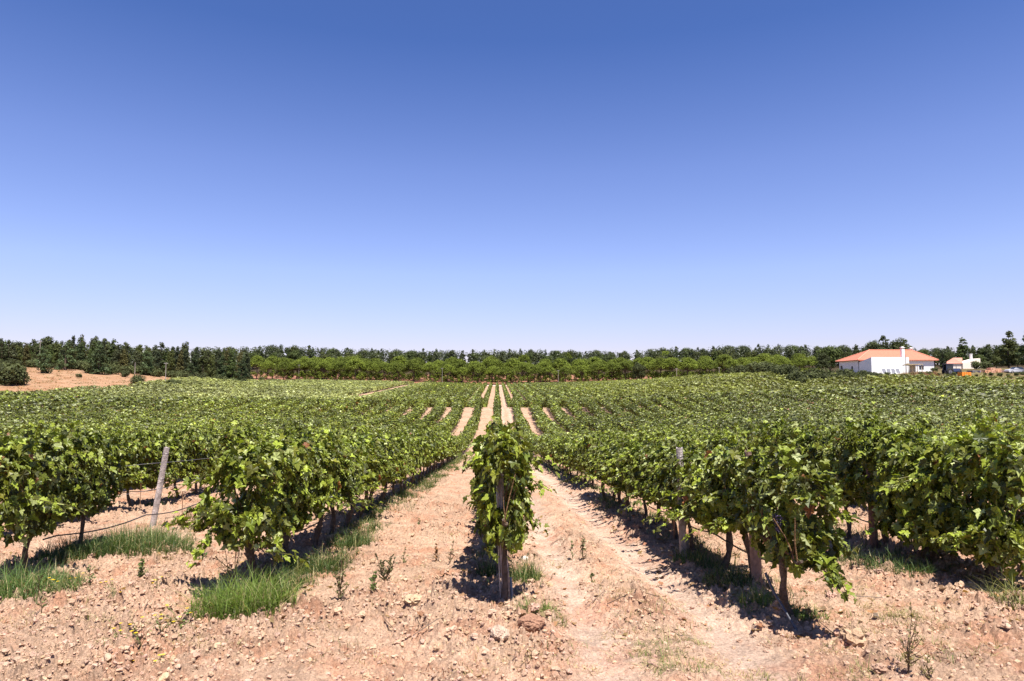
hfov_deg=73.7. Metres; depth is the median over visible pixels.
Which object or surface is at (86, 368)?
slope bush
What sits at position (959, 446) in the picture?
grapevine
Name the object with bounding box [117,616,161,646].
wildflower
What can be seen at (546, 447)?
grapevine
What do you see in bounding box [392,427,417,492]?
grapevine
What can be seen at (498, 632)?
stone
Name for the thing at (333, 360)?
stone pine
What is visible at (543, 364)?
stone pine
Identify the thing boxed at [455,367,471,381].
stone pine
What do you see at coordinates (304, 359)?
stone pine
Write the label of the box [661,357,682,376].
stone pine
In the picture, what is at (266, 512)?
grapevine
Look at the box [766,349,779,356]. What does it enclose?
forest tree
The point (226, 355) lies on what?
forest tree
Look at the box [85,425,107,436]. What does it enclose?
grapevine
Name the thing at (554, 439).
grapevine
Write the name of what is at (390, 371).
stone pine
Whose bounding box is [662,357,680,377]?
stone pine
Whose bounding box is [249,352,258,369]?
forest tree
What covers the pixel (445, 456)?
grapevine
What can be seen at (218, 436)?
grapevine
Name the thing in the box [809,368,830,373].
field edge bush
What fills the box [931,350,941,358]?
forest tree
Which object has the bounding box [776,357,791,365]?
stone pine
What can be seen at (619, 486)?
grapevine
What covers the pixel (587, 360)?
stone pine
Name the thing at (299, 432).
grapevine
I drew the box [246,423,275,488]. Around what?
grapevine
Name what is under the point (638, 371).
tree
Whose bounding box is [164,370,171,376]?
undergrowth bush
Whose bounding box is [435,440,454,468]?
grapevine
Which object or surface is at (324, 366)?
stone pine
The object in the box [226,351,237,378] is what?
forest tree
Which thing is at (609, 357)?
forest tree
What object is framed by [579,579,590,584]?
earth clod
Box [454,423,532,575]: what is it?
grapevine
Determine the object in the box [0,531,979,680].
withered weeds
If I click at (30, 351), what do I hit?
forest tree
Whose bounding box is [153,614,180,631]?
wildflower
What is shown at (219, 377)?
undergrowth bush
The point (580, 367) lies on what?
stone pine
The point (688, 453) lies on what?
grapevine
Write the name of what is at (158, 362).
forest tree
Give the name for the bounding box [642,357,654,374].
stone pine
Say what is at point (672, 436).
grapevine
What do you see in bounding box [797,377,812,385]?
field edge bush
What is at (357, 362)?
stone pine
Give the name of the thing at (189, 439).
grapevine
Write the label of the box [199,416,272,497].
grapevine
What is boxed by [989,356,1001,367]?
tree
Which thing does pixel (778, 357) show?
stone pine
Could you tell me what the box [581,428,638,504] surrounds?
grapevine
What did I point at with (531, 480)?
grapevine
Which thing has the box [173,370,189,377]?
undergrowth bush
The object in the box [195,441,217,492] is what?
grapevine
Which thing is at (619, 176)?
sky
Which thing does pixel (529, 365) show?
stone pine
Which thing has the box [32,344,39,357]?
forest tree
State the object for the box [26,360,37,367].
undergrowth bush
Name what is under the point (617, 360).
stone pine
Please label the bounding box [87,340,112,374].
young pine
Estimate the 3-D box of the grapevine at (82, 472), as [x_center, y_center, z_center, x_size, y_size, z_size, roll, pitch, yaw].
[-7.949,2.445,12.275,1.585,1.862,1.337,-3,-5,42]
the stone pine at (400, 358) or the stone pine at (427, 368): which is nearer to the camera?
the stone pine at (427, 368)
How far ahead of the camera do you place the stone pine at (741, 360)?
350.33 m
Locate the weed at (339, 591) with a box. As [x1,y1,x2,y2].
[331,556,349,599]
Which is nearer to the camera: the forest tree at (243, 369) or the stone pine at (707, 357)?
the forest tree at (243, 369)
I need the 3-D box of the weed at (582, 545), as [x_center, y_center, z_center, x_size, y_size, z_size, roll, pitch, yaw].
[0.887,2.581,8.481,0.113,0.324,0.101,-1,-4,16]
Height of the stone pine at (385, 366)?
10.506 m
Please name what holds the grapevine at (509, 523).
on the ground at (454, 490)
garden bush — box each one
[970,361,982,368]
[981,361,991,368]
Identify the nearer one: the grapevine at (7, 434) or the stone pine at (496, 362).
the grapevine at (7, 434)
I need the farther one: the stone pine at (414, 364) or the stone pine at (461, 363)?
the stone pine at (461, 363)
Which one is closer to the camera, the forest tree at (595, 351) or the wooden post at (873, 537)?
the wooden post at (873, 537)
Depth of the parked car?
154.54 m
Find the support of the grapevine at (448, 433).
on the ground at (454, 490)
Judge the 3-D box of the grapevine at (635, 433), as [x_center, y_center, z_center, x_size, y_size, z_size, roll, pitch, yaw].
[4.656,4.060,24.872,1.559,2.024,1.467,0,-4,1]
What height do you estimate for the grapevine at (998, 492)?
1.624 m
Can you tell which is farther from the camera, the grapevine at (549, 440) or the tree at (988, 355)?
the tree at (988, 355)
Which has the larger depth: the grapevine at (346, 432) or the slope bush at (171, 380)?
the slope bush at (171, 380)
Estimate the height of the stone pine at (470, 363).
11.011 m
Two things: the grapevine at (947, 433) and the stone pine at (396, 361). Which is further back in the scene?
the stone pine at (396, 361)
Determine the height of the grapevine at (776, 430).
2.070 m
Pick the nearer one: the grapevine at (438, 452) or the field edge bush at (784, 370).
the grapevine at (438, 452)
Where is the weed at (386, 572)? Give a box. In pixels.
[375,553,397,580]
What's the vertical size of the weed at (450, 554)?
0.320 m
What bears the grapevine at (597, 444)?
on the ground at (454, 490)
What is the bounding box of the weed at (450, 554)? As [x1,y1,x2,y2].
[446,540,453,563]
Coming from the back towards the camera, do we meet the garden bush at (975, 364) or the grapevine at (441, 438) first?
the garden bush at (975, 364)
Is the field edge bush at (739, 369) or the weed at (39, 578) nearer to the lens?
the weed at (39, 578)
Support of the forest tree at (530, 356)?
on the ground at (454, 490)
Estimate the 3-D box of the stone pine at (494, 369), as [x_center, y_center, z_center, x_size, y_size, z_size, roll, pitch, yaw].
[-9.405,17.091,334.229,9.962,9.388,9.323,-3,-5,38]
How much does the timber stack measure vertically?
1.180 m
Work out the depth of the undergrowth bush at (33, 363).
204.56 m
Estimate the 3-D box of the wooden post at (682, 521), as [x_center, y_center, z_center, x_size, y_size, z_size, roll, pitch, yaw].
[2.214,2.165,8.930,0.126,1.532,0.098,0,-4,-1]
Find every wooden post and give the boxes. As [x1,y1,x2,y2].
[149,447,169,527]
[496,472,512,598]
[676,447,686,556]
[745,451,762,586]
[866,468,878,548]
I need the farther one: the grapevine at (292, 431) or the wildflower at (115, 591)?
the grapevine at (292, 431)
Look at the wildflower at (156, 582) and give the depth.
6.79 m
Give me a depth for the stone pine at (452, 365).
347.17 m
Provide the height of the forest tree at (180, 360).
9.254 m
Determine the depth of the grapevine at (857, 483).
9.31 m
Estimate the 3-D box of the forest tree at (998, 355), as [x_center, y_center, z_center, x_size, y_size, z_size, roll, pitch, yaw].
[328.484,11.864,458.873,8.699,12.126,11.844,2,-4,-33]
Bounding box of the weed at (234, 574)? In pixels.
[212,508,252,592]
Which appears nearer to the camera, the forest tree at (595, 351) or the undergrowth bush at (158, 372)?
the undergrowth bush at (158, 372)
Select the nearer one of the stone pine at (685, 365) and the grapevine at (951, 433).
the grapevine at (951, 433)
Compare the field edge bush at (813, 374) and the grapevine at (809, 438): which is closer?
the grapevine at (809, 438)
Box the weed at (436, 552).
[433,543,440,560]
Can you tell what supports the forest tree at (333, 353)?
on the ground at (454, 490)
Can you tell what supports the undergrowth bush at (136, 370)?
on the ground at (454, 490)
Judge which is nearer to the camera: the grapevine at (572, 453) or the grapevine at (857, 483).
the grapevine at (857, 483)
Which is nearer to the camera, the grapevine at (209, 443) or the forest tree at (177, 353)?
the grapevine at (209, 443)
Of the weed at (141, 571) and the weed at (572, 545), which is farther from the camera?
the weed at (572, 545)
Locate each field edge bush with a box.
[734,363,753,372]
[746,361,770,372]
[750,362,767,372]
[757,362,774,371]
[771,363,793,371]
[776,365,798,374]
[786,371,807,383]
[790,370,811,376]
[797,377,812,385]
[806,372,823,381]
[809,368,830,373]
[820,373,837,379]
[834,369,852,373]
[858,370,868,374]
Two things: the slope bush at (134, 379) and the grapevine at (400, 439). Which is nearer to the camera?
the grapevine at (400, 439)
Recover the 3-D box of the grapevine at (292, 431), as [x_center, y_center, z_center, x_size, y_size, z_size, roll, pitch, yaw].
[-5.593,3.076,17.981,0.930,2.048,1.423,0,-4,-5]
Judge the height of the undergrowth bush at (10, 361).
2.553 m
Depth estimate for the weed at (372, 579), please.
6.61 m
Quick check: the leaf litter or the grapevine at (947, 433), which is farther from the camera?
the grapevine at (947, 433)
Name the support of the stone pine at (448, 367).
on the ground at (454, 490)
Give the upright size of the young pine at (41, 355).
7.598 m
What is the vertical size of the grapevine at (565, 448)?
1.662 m
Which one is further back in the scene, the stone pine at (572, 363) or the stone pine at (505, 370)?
the stone pine at (572, 363)
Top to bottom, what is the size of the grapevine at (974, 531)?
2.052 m
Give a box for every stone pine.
[250,355,266,378]
[258,360,276,379]
[264,356,282,378]
[275,357,289,375]
[275,362,293,379]
[281,358,294,378]
[285,360,308,378]
[296,356,314,376]
[300,360,320,378]
[313,358,327,376]
[314,361,333,378]
[316,359,332,378]
[323,357,337,378]
[329,361,349,379]
[330,356,347,376]
[330,357,348,377]
[344,358,365,379]
[347,355,366,379]
[348,360,367,379]
[359,358,370,376]
[360,362,379,379]
[367,358,382,375]
[370,361,382,379]
[375,362,393,379]
[385,363,397,380]
[389,355,408,374]
[389,363,407,380]
[391,360,405,378]
[402,359,423,381]
[407,358,425,380]
[407,365,422,381]
[420,362,439,381]
[423,362,435,381]
[431,361,442,380]
[439,362,455,379]
[439,364,456,381]
[442,356,460,377]
[453,360,470,379]
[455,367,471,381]
[465,361,476,380]
[466,363,486,382]
[480,359,494,380]
[484,355,500,377]
[484,366,500,382]
[486,359,503,380]
[497,366,514,382]
[503,358,523,381]
[511,362,531,382]
[523,363,535,382]
[527,365,542,382]
[535,358,553,380]
[536,362,552,378]
[540,366,558,381]
[551,358,571,378]
[556,365,575,381]
[570,359,583,379]
[571,360,590,379]
[573,365,591,380]
[577,358,593,379]
[587,362,609,380]
[588,356,601,374]
[591,360,604,380]
[594,360,611,379]
[605,362,621,379]
[608,357,627,378]
[614,361,635,379]
[628,357,648,378]
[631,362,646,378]
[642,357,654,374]
[647,359,663,376]
[649,357,671,377]
[651,362,669,377]
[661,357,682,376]
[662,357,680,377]
[677,357,697,375]
[680,363,696,375]
[695,355,712,372]
[696,358,715,374]
[701,360,718,373]
[713,354,732,372]
[723,359,738,373]
[736,357,750,364]
[746,356,756,361]
[752,353,774,363]
[773,354,784,362]
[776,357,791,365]
[791,353,808,371]
[792,358,807,370]
[805,358,818,371]
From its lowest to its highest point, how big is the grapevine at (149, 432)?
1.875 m
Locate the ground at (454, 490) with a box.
[0,364,1023,680]
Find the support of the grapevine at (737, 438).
on the ground at (454, 490)
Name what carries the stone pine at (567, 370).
on the ground at (454, 490)
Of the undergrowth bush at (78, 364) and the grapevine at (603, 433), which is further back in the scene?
the undergrowth bush at (78, 364)
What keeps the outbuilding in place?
on the ground at (454, 490)
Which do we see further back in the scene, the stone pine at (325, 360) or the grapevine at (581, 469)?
the stone pine at (325, 360)
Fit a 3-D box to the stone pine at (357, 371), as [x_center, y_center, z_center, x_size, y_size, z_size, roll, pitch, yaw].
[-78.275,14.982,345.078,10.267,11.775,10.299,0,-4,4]
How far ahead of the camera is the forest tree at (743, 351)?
494.17 m
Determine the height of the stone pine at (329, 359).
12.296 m
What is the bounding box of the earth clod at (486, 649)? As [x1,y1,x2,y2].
[475,646,490,652]
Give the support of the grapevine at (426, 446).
on the ground at (454, 490)
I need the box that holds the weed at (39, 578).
[34,573,47,613]
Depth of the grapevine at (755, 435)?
13.32 m
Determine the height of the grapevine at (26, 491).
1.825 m
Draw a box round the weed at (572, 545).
[569,540,576,558]
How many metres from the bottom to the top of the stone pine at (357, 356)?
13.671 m
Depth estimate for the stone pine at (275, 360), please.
345.46 m
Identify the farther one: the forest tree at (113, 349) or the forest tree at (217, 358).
the forest tree at (113, 349)
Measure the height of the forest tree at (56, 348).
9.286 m
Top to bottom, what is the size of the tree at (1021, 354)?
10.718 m
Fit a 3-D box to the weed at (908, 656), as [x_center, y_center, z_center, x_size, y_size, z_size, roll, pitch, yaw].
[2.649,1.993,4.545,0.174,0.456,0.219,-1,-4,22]
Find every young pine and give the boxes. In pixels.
[35,346,53,372]
[53,342,76,369]
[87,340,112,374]
[138,349,153,374]
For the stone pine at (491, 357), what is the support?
on the ground at (454, 490)
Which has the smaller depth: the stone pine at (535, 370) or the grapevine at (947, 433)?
the grapevine at (947, 433)
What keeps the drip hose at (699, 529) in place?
on the ground at (454, 490)
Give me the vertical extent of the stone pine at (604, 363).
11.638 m
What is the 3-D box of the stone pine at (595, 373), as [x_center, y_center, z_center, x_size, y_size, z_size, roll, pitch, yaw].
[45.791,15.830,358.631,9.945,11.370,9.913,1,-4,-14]
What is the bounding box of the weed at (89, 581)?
[83,563,95,585]
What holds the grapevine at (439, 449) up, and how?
on the ground at (454, 490)
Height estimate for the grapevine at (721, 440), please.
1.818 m
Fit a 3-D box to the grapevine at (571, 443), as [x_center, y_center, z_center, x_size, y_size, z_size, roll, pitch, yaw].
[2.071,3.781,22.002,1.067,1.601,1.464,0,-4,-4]
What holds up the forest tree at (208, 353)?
on the ground at (454, 490)
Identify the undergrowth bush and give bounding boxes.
[4,359,14,363]
[25,358,38,367]
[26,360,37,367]
[74,360,86,369]
[103,361,119,369]
[121,365,131,372]
[128,365,140,373]
[152,368,163,376]
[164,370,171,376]
[169,370,177,377]
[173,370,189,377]
[193,372,207,377]
[211,375,224,379]
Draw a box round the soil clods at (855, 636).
[0,475,1023,680]
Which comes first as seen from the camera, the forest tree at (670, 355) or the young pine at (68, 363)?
the young pine at (68, 363)
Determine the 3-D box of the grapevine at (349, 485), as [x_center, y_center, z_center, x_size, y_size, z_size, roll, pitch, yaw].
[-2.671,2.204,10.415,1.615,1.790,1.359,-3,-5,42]
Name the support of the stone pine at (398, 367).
on the ground at (454, 490)
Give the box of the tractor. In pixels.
[942,364,961,374]
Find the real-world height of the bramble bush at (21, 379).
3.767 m
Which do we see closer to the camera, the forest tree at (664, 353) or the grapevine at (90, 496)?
the grapevine at (90, 496)
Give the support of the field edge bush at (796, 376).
on the ground at (454, 490)
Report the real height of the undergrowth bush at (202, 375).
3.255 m
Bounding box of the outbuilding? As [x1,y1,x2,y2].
[947,354,980,368]
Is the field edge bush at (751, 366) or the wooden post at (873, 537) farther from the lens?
the field edge bush at (751, 366)
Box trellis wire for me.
[45,458,207,472]
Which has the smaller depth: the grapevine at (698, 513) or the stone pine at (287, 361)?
the grapevine at (698, 513)
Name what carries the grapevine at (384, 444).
on the ground at (454, 490)
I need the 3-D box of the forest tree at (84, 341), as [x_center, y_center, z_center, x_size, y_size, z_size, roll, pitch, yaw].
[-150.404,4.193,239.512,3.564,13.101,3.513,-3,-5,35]
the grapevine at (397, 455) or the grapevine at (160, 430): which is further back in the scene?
the grapevine at (160, 430)
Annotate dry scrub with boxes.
[839,370,1023,382]
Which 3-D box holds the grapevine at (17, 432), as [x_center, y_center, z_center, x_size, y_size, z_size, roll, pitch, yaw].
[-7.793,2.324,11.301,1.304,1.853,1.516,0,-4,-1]
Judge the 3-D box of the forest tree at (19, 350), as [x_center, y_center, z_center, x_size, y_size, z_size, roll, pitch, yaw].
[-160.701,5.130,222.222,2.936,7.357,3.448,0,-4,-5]
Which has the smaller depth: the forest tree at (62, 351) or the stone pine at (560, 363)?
the forest tree at (62, 351)
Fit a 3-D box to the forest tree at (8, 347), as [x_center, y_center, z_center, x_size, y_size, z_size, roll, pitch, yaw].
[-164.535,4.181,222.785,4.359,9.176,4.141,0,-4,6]
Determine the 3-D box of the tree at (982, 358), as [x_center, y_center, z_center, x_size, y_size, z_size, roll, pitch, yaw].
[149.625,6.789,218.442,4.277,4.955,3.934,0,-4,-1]
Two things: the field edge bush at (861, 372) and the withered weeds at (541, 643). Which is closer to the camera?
the withered weeds at (541, 643)
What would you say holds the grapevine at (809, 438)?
on the ground at (454, 490)
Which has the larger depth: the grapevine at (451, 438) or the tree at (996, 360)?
the tree at (996, 360)
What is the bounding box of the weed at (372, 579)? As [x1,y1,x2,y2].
[369,571,376,591]
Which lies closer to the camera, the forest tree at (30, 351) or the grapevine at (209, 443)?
the grapevine at (209, 443)
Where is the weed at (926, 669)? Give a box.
[919,647,935,679]
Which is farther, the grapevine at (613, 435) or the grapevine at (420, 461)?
the grapevine at (613, 435)
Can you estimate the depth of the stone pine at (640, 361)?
351.35 m
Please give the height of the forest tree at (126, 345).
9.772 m
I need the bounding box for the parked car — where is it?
[1004,367,1023,372]
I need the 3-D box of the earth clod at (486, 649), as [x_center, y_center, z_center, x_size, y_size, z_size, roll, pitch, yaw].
[-0.212,2.253,4.908,0.117,0.089,0.137,1,-4,-18]
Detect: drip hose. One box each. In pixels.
[42,491,247,539]
[118,482,198,494]
[283,473,412,535]
[573,469,778,564]
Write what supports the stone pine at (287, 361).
on the ground at (454, 490)
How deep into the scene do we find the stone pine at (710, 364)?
285.67 m
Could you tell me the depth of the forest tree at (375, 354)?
455.54 m
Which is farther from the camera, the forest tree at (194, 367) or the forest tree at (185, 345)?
the forest tree at (185, 345)
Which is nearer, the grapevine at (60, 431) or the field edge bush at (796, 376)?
the grapevine at (60, 431)
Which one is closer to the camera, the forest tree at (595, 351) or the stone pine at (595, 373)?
the stone pine at (595, 373)
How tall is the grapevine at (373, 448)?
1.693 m
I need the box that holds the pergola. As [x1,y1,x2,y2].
[909,364,922,372]
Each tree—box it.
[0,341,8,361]
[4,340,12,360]
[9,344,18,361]
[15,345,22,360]
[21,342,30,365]
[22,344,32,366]
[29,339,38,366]
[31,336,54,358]
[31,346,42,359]
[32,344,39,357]
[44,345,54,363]
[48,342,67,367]
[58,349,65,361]
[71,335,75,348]
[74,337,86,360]
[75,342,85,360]
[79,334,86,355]
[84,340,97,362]
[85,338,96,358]
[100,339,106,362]
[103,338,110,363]
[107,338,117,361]
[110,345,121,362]
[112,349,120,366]
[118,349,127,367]
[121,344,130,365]
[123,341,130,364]
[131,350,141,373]
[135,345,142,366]
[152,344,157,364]
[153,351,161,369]
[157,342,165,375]
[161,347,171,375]
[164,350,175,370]
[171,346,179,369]
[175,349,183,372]
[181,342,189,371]
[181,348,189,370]
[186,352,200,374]
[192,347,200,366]
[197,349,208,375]
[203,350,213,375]
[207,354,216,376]
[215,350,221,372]
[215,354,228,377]
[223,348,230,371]
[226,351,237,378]
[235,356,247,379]
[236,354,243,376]
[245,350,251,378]
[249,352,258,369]
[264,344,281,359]
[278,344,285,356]
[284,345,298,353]
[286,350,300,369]
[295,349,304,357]
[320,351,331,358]
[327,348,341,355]
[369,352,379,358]
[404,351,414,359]
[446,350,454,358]
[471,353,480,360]
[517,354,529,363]
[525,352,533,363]
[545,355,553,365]
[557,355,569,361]
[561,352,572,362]
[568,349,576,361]
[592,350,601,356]
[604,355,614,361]
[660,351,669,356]
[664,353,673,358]
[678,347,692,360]
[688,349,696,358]
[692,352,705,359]
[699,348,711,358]
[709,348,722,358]
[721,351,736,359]
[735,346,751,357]
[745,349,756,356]
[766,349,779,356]
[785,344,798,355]
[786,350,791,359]
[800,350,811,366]
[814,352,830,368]
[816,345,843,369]
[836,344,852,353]
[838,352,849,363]
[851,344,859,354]
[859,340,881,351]
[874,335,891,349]
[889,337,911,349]
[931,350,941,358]
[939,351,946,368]
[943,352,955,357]
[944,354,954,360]
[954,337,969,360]
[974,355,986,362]
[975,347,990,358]
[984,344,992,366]
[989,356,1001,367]
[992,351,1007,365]
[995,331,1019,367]
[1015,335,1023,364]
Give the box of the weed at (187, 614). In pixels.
[179,609,190,628]
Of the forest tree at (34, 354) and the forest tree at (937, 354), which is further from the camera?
the forest tree at (937, 354)
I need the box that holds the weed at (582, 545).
[579,536,586,560]
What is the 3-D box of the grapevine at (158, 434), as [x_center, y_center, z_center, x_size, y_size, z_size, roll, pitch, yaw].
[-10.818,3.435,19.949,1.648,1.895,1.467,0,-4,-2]
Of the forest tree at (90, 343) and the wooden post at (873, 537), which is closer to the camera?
the wooden post at (873, 537)
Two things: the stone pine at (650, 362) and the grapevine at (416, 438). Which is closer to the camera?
the grapevine at (416, 438)
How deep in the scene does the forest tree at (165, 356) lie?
221.53 m
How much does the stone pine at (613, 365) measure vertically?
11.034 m
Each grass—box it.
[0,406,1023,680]
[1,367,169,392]
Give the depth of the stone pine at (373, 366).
333.63 m
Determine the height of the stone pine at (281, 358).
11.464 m
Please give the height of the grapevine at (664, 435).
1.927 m
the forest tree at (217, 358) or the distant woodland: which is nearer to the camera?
the forest tree at (217, 358)
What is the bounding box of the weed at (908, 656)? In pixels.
[898,602,925,673]
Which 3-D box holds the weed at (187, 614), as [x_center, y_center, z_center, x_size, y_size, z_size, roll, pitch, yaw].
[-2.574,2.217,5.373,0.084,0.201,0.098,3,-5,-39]
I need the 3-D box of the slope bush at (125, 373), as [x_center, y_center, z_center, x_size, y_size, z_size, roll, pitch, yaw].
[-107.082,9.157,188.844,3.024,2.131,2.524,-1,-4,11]
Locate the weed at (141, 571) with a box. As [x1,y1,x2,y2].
[137,558,148,576]
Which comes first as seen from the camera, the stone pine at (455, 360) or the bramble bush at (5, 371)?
the bramble bush at (5, 371)
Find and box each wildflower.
[48,570,66,591]
[99,579,121,595]
[101,622,130,639]
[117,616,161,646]
[143,576,162,588]
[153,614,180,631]
[165,604,197,623]
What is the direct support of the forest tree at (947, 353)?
on the ground at (454, 490)
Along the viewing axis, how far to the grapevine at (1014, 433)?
13.88 m
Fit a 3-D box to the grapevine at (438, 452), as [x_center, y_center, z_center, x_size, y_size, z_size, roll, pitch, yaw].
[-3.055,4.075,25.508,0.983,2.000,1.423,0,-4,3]
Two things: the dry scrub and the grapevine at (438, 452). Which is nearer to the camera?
the grapevine at (438, 452)
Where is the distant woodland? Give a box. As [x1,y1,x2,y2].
[9,340,1022,373]
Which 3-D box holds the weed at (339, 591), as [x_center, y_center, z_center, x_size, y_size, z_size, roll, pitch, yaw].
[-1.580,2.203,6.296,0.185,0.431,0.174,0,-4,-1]
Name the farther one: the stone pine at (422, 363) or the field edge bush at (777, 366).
the stone pine at (422, 363)
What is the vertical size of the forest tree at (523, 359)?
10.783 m
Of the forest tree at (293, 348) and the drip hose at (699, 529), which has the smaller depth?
the drip hose at (699, 529)
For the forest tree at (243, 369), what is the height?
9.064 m
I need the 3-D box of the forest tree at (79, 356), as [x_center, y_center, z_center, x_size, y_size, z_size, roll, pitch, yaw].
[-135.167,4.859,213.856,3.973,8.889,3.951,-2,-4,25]
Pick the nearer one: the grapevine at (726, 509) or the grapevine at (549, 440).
the grapevine at (726, 509)
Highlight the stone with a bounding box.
[490,625,509,640]
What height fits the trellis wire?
1.255 m
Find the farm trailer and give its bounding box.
[957,372,970,376]
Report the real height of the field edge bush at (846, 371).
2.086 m
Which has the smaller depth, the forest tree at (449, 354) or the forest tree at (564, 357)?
the forest tree at (564, 357)
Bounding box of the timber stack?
[986,368,995,372]
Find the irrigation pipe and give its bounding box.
[764,572,797,630]
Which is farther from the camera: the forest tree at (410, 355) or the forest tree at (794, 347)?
the forest tree at (794, 347)
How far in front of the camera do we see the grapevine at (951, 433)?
15.87 m
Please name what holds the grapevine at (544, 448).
on the ground at (454, 490)
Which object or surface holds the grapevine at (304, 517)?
on the ground at (454, 490)
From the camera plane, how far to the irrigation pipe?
5.73 m
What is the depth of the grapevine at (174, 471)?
15.54 m
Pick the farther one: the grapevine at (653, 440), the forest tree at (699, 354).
the forest tree at (699, 354)
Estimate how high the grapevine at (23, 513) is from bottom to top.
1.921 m
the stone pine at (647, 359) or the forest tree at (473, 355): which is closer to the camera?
the stone pine at (647, 359)
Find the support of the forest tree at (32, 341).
on the ground at (454, 490)
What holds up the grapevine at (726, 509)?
on the ground at (454, 490)
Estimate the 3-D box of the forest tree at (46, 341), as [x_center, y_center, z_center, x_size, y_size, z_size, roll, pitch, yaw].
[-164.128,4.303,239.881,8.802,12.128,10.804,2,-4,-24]
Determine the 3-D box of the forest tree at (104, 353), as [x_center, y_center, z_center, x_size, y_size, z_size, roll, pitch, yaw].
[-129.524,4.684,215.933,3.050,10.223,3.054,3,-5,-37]
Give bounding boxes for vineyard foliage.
[0,371,1023,461]
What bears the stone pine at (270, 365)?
on the ground at (454, 490)
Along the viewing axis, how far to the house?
162.13 m
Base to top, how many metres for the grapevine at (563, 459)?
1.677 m
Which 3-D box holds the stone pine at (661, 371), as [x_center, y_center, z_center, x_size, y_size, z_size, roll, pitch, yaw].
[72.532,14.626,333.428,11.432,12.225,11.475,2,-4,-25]
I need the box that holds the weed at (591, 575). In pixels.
[589,572,594,582]
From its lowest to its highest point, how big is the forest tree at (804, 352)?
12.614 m
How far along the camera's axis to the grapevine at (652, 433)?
22.40 m
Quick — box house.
[835,347,938,372]
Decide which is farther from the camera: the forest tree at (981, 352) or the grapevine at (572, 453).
the forest tree at (981, 352)
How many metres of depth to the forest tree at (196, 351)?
223.15 m
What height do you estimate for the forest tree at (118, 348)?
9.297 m
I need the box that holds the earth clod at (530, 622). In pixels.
[517,613,544,631]
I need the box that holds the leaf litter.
[5,481,1023,647]
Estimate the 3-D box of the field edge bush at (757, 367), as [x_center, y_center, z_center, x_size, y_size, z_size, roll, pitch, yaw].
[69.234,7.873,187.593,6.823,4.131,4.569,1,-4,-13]
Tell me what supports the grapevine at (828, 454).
on the ground at (454, 490)
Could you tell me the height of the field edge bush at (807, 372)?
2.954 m
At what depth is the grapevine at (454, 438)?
34.98 m
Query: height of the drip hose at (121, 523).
1.296 m
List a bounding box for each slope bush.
[80,363,95,372]
[107,365,121,373]
[121,370,130,376]
[129,374,145,383]
[167,378,181,383]
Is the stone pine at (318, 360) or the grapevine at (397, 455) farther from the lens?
the stone pine at (318, 360)
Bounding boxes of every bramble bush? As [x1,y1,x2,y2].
[0,362,26,370]
[0,363,25,384]
[6,368,30,384]
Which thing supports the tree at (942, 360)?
on the ground at (454, 490)
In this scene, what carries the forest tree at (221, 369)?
on the ground at (454, 490)
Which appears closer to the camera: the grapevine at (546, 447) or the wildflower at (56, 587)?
the wildflower at (56, 587)
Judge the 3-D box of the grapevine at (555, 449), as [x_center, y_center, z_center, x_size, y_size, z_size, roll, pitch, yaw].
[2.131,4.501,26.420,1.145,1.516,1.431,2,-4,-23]
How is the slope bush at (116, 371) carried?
on the ground at (454, 490)
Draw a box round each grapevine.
[0,416,109,575]
[0,420,28,438]
[0,423,32,502]
[1,424,96,502]
[10,425,40,438]
[31,424,70,440]
[38,425,105,521]
[41,414,137,547]
[42,421,76,435]
[79,427,100,470]
[85,422,148,509]
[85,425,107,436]
[118,423,162,506]
[135,424,168,464]
[135,426,197,495]
[141,424,163,433]
[153,421,183,441]
[161,419,208,497]
[162,418,332,581]
[179,424,212,478]
[184,427,216,493]
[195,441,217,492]
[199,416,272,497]
[205,425,220,440]
[213,426,235,443]
[231,411,363,562]
[242,420,265,435]
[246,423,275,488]
[268,421,306,436]
[285,416,365,549]
[285,419,309,437]
[305,427,385,534]
[313,419,337,435]
[319,421,341,437]
[323,423,352,439]
[332,419,390,527]
[338,424,353,440]
[353,431,401,518]
[354,426,406,510]
[373,432,415,498]
[375,428,415,502]
[385,423,423,496]
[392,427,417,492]
[398,422,425,486]
[400,426,429,490]
[408,421,433,482]
[408,422,433,479]
[419,423,443,474]
[421,427,436,478]
[425,429,436,475]
[429,426,451,469]
[432,426,448,468]
[432,433,450,472]
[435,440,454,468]
[438,425,458,464]
[439,427,455,462]
[441,426,449,466]
[441,429,457,460]
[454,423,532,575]
[457,416,566,600]
[483,410,556,554]
[534,437,549,460]
[535,435,554,464]
[539,435,562,463]
[539,436,558,455]
[541,435,563,468]
[543,431,560,465]
[544,442,563,470]
[547,437,565,470]
[548,437,560,468]
[554,429,574,474]
[555,442,585,481]
[557,434,583,477]
[559,432,584,479]
[560,433,578,476]
[563,437,591,485]
[567,428,604,487]
[568,432,619,497]
[572,441,626,499]
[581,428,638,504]
[594,433,663,514]
[597,442,635,511]
[600,424,612,437]
[605,427,622,440]
[612,434,677,524]
[614,430,693,539]
[628,423,648,439]
[632,426,659,444]
[635,426,655,441]
[640,427,708,550]
[641,442,771,569]
[649,429,665,444]
[654,425,677,446]
[659,423,671,434]
[663,425,690,449]
[665,428,700,448]
[674,421,805,579]
[684,426,723,451]
[688,427,704,436]
[694,422,727,453]
[707,426,743,453]
[727,428,742,446]
[738,416,773,446]
[740,417,859,616]
[742,407,816,468]
[776,419,825,514]
[814,413,874,539]
[816,400,936,543]
[866,408,1000,561]
[909,398,1023,585]
[936,424,956,436]
[943,430,958,440]
[945,428,977,492]
[952,416,1002,439]
[964,442,1023,508]
[994,421,1023,445]
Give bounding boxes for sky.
[0,0,1023,363]

